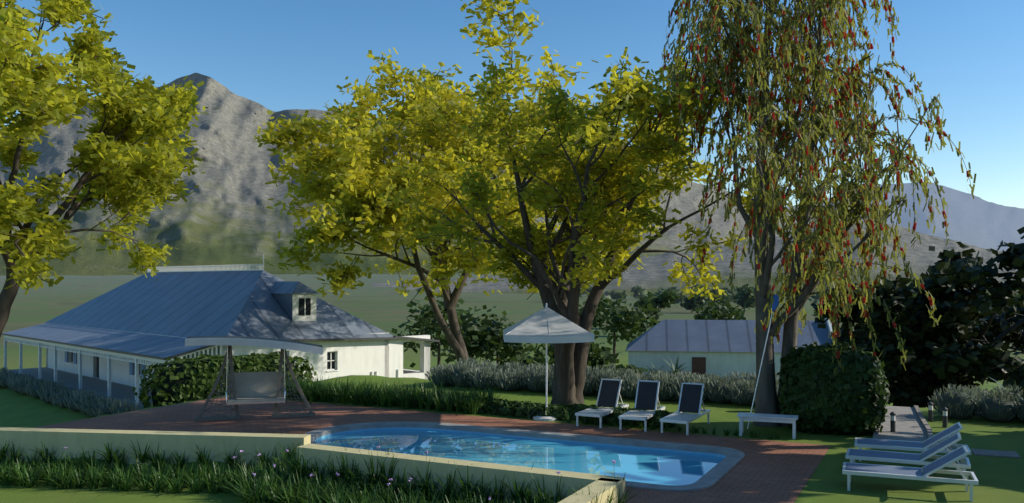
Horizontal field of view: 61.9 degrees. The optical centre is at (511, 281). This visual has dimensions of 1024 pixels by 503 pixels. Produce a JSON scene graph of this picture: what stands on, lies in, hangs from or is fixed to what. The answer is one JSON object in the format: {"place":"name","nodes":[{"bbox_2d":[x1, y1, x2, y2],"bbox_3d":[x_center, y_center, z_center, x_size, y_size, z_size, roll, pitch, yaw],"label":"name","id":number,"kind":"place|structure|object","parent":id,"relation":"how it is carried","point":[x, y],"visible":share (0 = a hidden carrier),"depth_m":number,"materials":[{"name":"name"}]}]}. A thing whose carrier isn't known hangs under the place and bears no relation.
{"place":"outdoors","nodes":[
{"label":"outdoors","id":0,"kind":"place"},
{"bbox_2d":[0,73,816,275],"bbox_3d":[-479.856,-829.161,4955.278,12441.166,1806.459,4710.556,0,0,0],"label":"mountain","id":1,"kind":"structure","parent":0,"point":[223,215],"depth_m":5095.54,"materials":[{"name":"grey stone"}]},
{"bbox_2d":[33,396,830,502],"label":"paving","id":2,"kind":"structure","parent":0,"point":[765,471],"depth_m":19.85,"materials":[{"name":"red brick"}]},
{"bbox_2d":[185,336,322,420],"bbox_3d":[-6.461,2.423,21.550,3.253,2.125,1.310,0,0,-15],"label":"swing seat","id":3,"kind":"object","parent":2,"relation":"on","point":[255,387],"visible":1,"depth_m":21.60,"materials":[{"name":"fabric"}]},
{"bbox_2d":[575,378,628,427],"bbox_3d":[2.249,2.971,21.133,0.640,0.998,2.000,0,0,27],"label":"pool lounger","id":4,"kind":"object","parent":2,"relation":"on","point":[609,393],"visible":0.9,"depth_m":21.42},
{"bbox_2d":[618,380,664,431],"bbox_3d":[3.169,2.963,20.672,0.640,1.013,2.000,0,0,23],"label":"pool lounger","id":5,"kind":"object","parent":2,"relation":"on","point":[647,392],"visible":0.96,"depth_m":20.95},
{"bbox_2d":[0,273,1023,502],"bbox_3d":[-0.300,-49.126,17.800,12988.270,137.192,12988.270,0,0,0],"label":"ground","id":6,"kind":"structure","parent":0,"point":[1000,479],"depth_m":23.33,"materials":[{"name":"green plant"}]},
{"bbox_2d":[0,367,141,416],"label":"lavender","id":7,"kind":"object","parent":6,"relation":"on","point":[88,402],"visible":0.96,"depth_m":42.80,"materials":[{"name":"grey"}]},
{"bbox_2d":[0,0,219,337],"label":"tree","id":8,"kind":"object","parent":6,"relation":"on","point":[113,160],"visible":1,"depth_m":18.76,"materials":[{"name":"green plant"}]},
{"bbox_2d":[1,254,439,409],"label":"house","id":9,"kind":"structure","parent":6,"relation":"on","point":[113,343],"depth_m":47.48,"materials":[{"name":"white"}]},
{"bbox_2d":[133,352,316,407],"bbox_3d":[-9.767,3.524,29.437,6.062,2.114,1.843,0,0,-26],"label":"hedge","id":10,"kind":"object","parent":6,"relation":"on","point":[177,380],"visible":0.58,"depth_m":28.42,"materials":[{"name":"green plant"}]},
{"bbox_2d":[0,427,624,502],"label":"retaining walls","id":11,"kind":"structure","parent":6,"relation":"on","point":[74,441],"depth_m":16.42,"materials":[{"name":"beige stone"}]},
{"bbox_2d":[0,373,783,502],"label":"agapanthus leaves","id":12,"kind":"object","parent":6,"relation":"on","point":[274,483],"visible":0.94,"depth_m":15.83,"materials":[{"name":"green plant"}]},
{"bbox_2d":[250,0,634,363],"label":"tree","id":13,"kind":"object","parent":6,"relation":"on","point":[434,113],"visible":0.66,"depth_m":38.73,"materials":[{"name":"green plant"}]},
{"bbox_2d":[503,303,593,420],"bbox_3d":[0.872,2.005,21.540,2.172,2.930,2.172,0,0,-2],"label":"umbrella","id":14,"kind":"object","parent":6,"relation":"on","point":[546,324],"visible":0.86,"depth_m":20.70,"materials":[{"name":"fabric"}]},
{"bbox_2d":[450,396,675,427],"bbox_3d":[1.097,3.300,21.789,6.355,0.462,1.163,0,0,27],"label":"groundcover","id":15,"kind":"object","parent":6,"relation":"on","point":[516,408],"visible":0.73,"depth_m":21.50,"materials":[{"name":"green plant"}]},
{"bbox_2d":[379,47,798,404],"bbox_3d":[1.787,-1.310,23.000,9.954,10.112,9.563,0,0,-44],"label":"tree","id":16,"kind":"object","parent":6,"relation":"on","point":[581,198],"visible":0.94,"depth_m":22.05,"materials":[{"name":"green plant"}]},
{"bbox_2d":[660,382,709,434],"bbox_3d":[4.118,2.966,20.201,0.640,1.008,2.000,0,0,28],"label":"pool lounger","id":17,"kind":"object","parent":6,"relation":"on","point":[690,399],"visible":1,"depth_m":20.47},
{"bbox_2d":[391,283,1023,375],"bbox_3d":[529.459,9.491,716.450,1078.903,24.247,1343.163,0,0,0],"label":"background trees","id":18,"kind":"object","parent":6,"relation":"on","point":[482,335],"visible":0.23,"depth_m":71.70,"materials":[{"name":"green plant"}]},
{"bbox_2d":[424,357,1023,421],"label":"lavender row","id":19,"kind":"object","parent":6,"relation":"on","point":[965,402],"visible":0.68,"depth_m":24.94,"materials":[{"name":"grey"}]},
{"bbox_2d":[626,318,833,380],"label":"house","id":20,"kind":"structure","parent":6,"relation":"on","point":[723,348],"depth_m":62.87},
{"bbox_2d":[747,295,778,428],"bbox_3d":[5.949,1.891,20.048,0.722,3.165,0.437,0,0,-23],"label":"pool net","id":21,"kind":"object","parent":6,"relation":"on","point":[775,302],"visible":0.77,"depth_m":20.12,"materials":[{"name":"white"}]},
{"bbox_2d":[737,412,797,438],"bbox_3d":[5.750,3.240,19.200,1.300,0.460,0.468,0,0,20],"label":"white bench","id":22,"kind":"object","parent":6,"relation":"on","point":[776,418],"visible":1,"depth_m":19.08,"materials":[{"name":"paint"}]},
{"bbox_2d":[648,0,975,426],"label":"willow tree","id":23,"kind":"object","parent":6,"relation":"on","point":[760,101],"visible":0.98,"depth_m":19.82,"materials":[{"name":"green plant"}]},
{"bbox_2d":[648,356,1016,389],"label":"aloe plants","id":24,"kind":"object","parent":6,"relation":"on","point":[675,368],"visible":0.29,"depth_m":61.22,"materials":[{"name":"green plant"}]},
{"bbox_2d":[777,341,889,436],"bbox_3d":[7.516,2.508,20.006,2.444,2.226,2.293,0,0,27],"label":"bush","id":25,"kind":"object","parent":6,"relation":"on","point":[817,395],"visible":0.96,"depth_m":19.16,"materials":[{"name":"green plant"}]},
{"bbox_2d":[845,432,970,479],"bbox_3d":[7.084,3.076,15.323,2.000,0.788,0.720,0,0,25],"label":"lounge chair","id":26,"kind":"object","parent":6,"relation":"on","point":[852,455],"visible":0.86,"depth_m":15.24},
{"bbox_2d":[842,445,978,501],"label":"lounge chair","id":27,"kind":"object","parent":6,"relation":"on","point":[849,469],"visible":1,"depth_m":14.04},
{"bbox_2d":[855,422,970,464],"bbox_3d":[7.693,3.084,16.465,2.000,0.771,0.720,0,0,23],"label":"lounge chair","id":28,"kind":"object","parent":6,"relation":"on","point":[905,445],"visible":0.77,"depth_m":16.36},
{"bbox_2d":[810,227,1023,407],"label":"olive tree wood","id":29,"kind":"object","parent":6,"relation":"on","point":[956,346],"visible":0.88,"depth_m":37.69,"materials":[{"name":"green plant"}]},
{"bbox_2d":[928,402,933,421],"bbox_3d":[10.400,3.230,21.200,0.128,0.480,0.128,0,0,0],"label":"path light","id":30,"kind":"object","parent":6,"relation":"on","point":[930,411],"visible":1,"depth_m":21.16,"materials":[{"name":"grey metal"}]},
{"bbox_2d":[942,407,947,427],"bbox_3d":[10.300,3.230,20.300,0.128,0.480,0.128,0,0,0],"label":"path light","id":31,"kind":"object","parent":6,"relation":"on","point":[944,419],"visible":1,"depth_m":20.26,"materials":[{"name":"grey metal"}]},
{"bbox_2d":[1009,388,1023,397],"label":"hedges","id":32,"kind":"object","parent":6,"relation":"on","point":[1020,391],"visible":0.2,"depth_m":21.70,"materials":[{"name":"green plant"}]},
{"bbox_2d":[0,0,1023,207],"label":"sky","id":33,"kind":"structure","parent":0,"point":[277,55],"materials":[{"name":"blue"}]},
{"bbox_2d":[316,429,723,484],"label":"pool water","id":34,"kind":"structure","parent":0,"point":[654,467],"depth_m":17.77,"materials":[{"name":"blue liquid"}]},
{"bbox_2d":[314,427,725,457],"bbox_3d":[-0.255,4.175,17.778,8.900,1.290,3.500,0,0,26],"label":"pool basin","id":35,"kind":"object","parent":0,"point":[570,441],"visible":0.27,"depth_m":19.36,"materials":[{"name":"blue tile"}]},
{"bbox_2d":[305,421,744,490],"bbox_3d":[-0.255,3.482,17.778,9.500,0.095,4.100,0,0,27],"label":"pool coping","id":36,"kind":"object","parent":35,"relation":"on","point":[721,468],"visible":0.78,"depth_m":18.56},
{"bbox_2d":[371,221,1023,295],"bbox_3d":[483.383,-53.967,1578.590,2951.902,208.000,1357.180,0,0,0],"label":"hills","id":37,"kind":"structure","parent":0,"point":[652,275],"depth_m":1813.95,"materials":[{"name":"grey stone"}]},
{"bbox_2d":[787,182,1023,250],"bbox_3d":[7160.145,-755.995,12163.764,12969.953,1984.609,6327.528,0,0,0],"label":"mountain","id":38,"kind":"structure","parent":0,"point":[976,221],"depth_m":13869.69,"materials":[{"name":"grey stone"}]},
{"bbox_2d":[872,405,1019,457],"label":"garden path","id":39,"kind":"structure","parent":0,"point":[912,424],"depth_m":19.77,"materials":[{"name":"stone paving slabs"}]},
{"bbox_2d":[890,412,895,431],"bbox_3d":[8.750,3.230,19.600,0.128,0.480,0.128,0,0,0],"label":"path light","id":40,"kind":"object","parent":39,"relation":"on","point":[892,423],"visible":1,"depth_m":19.56,"materials":[{"name":"grey metal"}]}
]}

